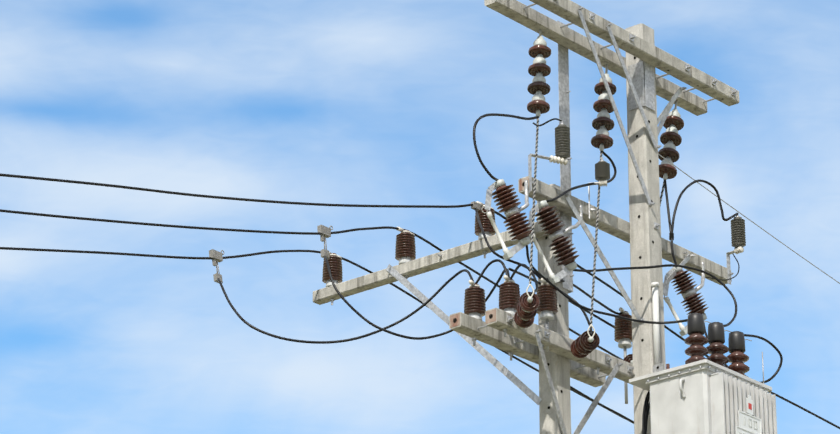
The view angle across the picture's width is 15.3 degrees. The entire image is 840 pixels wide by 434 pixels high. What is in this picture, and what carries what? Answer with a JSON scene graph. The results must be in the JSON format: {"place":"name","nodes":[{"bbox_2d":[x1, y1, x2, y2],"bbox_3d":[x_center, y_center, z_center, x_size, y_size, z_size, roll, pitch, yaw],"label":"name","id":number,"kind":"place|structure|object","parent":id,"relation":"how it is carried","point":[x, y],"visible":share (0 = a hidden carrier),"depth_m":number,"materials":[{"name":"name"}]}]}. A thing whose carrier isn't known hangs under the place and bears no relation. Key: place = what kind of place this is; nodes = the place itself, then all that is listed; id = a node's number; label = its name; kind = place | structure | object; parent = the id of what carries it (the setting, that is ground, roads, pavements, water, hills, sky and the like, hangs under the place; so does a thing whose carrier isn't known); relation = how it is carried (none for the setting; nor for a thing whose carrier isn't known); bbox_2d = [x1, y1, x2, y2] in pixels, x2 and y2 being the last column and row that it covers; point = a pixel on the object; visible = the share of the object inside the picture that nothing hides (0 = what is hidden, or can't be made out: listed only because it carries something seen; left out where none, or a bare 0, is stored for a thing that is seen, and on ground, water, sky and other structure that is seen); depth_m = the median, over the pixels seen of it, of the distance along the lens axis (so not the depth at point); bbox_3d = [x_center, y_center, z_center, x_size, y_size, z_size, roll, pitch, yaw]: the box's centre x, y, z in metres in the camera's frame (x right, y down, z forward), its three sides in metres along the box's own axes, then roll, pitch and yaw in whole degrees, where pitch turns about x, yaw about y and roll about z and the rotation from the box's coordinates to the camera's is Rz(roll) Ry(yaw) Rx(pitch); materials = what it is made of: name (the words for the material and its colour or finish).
{"place":"outdoors","nodes":[
{"label":"outdoors","id":0,"kind":"place"},
{"bbox_2d":[322,204,495,286],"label":"line post insulators","id":1,"kind":"object","parent":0,"point":[405,249],"visible":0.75,"depth_m":21.80,"materials":[{"name":"brown ceramic"}]},
{"bbox_2d":[0,0,839,433],"label":"sky","id":2,"kind":"structure","parent":0,"point":[360,102],"materials":[{"name":"blue"}]},
{"bbox_2d":[313,220,546,404],"bbox_3d":[0.077,0.870,21.410,1.635,1.318,1.508,1,-22,-2],"label":"line crossarm","id":3,"kind":"object","parent":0,"point":[402,273],"visible":0.94,"depth_m":21.55,"materials":[{"name":"grey concrete"}]},
{"bbox_2d":[629,313,776,433],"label":"transformer","id":4,"kind":"object","parent":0,"point":[698,392],"visible":1,"depth_m":20.51,"materials":[{"name":"grey metal"}]},
{"label":"ground","id":5,"kind":"structure","parent":0,"visible":0},
{"bbox_2d":[537,21,573,433],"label":"concrete pole","id":6,"kind":"object","parent":5,"relation":"on","point":[559,371],"visible":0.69,"depth_m":20.86,"materials":[{"name":"grey concrete"}]},
{"bbox_2d":[209,201,628,343],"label":"tap loops","id":7,"kind":"object","parent":6,"relation":"attached to","point":[323,230],"visible":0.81,"depth_m":20.75,"materials":[{"name":"rubber"}]},
{"bbox_2d":[0,173,839,428],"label":"line conductors","id":8,"kind":"object","parent":6,"relation":"attached to","point":[401,230],"visible":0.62,"depth_m":20.72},
{"bbox_2d":[449,308,633,433],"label":"double crossarm","id":9,"kind":"object","parent":6,"relation":"attached to","point":[500,329],"visible":0.92,"depth_m":20.59,"materials":[{"name":"concrete"}]},
{"bbox_2d":[464,279,631,403],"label":"line post insulators","id":10,"kind":"object","parent":9,"relation":"on","point":[475,301],"visible":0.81,"depth_m":20.58,"materials":[{"name":"brown ceramic"}]},
{"bbox_2d":[514,292,632,363],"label":"dead end strings","id":11,"kind":"object","parent":9,"relation":"attached to","point":[583,344],"visible":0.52,"depth_m":20.20,"materials":[{"name":"brown ceramic"}]},
{"bbox_2d":[473,113,739,423],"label":"jumper cables","id":12,"kind":"object","parent":6,"relation":"attached to","point":[671,233],"visible":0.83,"depth_m":21.59,"materials":[{"name":"black plastic"}]},
{"bbox_2d":[625,23,665,433],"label":"concrete pole","id":13,"kind":"object","parent":5,"relation":"on","point":[645,243],"visible":0.67,"depth_m":21.45,"materials":[{"name":"grey concrete"}]},
{"bbox_2d":[484,0,739,205],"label":"crossarm","id":14,"kind":"object","parent":13,"relation":"attached to","point":[639,76],"visible":0.94,"depth_m":21.72,"materials":[{"name":"concrete"}]},
{"bbox_2d":[527,29,683,179],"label":"insulators","id":15,"kind":"object","parent":14,"relation":"attached to","point":[539,70],"visible":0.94,"depth_m":21.67,"materials":[{"name":"brown ceramic"}]},
{"bbox_2d":[526,117,664,337],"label":"twisted risers","id":16,"kind":"object","parent":15,"relation":"hanging from","point":[532,230],"visible":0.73,"depth_m":20.63,"materials":[{"name":"silver metal"}]},
{"bbox_2d":[518,176,731,319],"bbox_3d":[1.512,0.390,21.422,0.299,0.762,2.294,-18,-28,37],"label":"crossarm","id":17,"kind":"object","parent":13,"relation":"attached to","point":[608,223],"visible":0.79,"depth_m":21.32,"materials":[{"name":"concrete"}]},
{"bbox_2d":[481,179,708,336],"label":"fuse cutouts","id":18,"kind":"object","parent":17,"relation":"attached to","point":[503,193],"visible":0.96,"depth_m":20.68,"materials":[{"name":"brown ceramic"}]},
{"bbox_2d":[528,121,745,284],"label":"surge arresters","id":19,"kind":"object","parent":17,"relation":"attached to","point":[602,166],"visible":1,"depth_m":21.26,"materials":[{"name":"grey"}]},
{"bbox_2d":[526,245,782,433],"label":"transformer leads","id":20,"kind":"object","parent":13,"relation":"attached to","point":[655,322],"visible":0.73,"depth_m":21.08,"materials":[{"name":"black rubber"}]},
{"bbox_2d":[658,153,839,283],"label":"guy wire","id":21,"kind":"object","parent":13,"relation":"attached to","point":[748,219],"visible":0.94,"depth_m":22.87,"materials":[{"name":"silver metal"}]}
]}

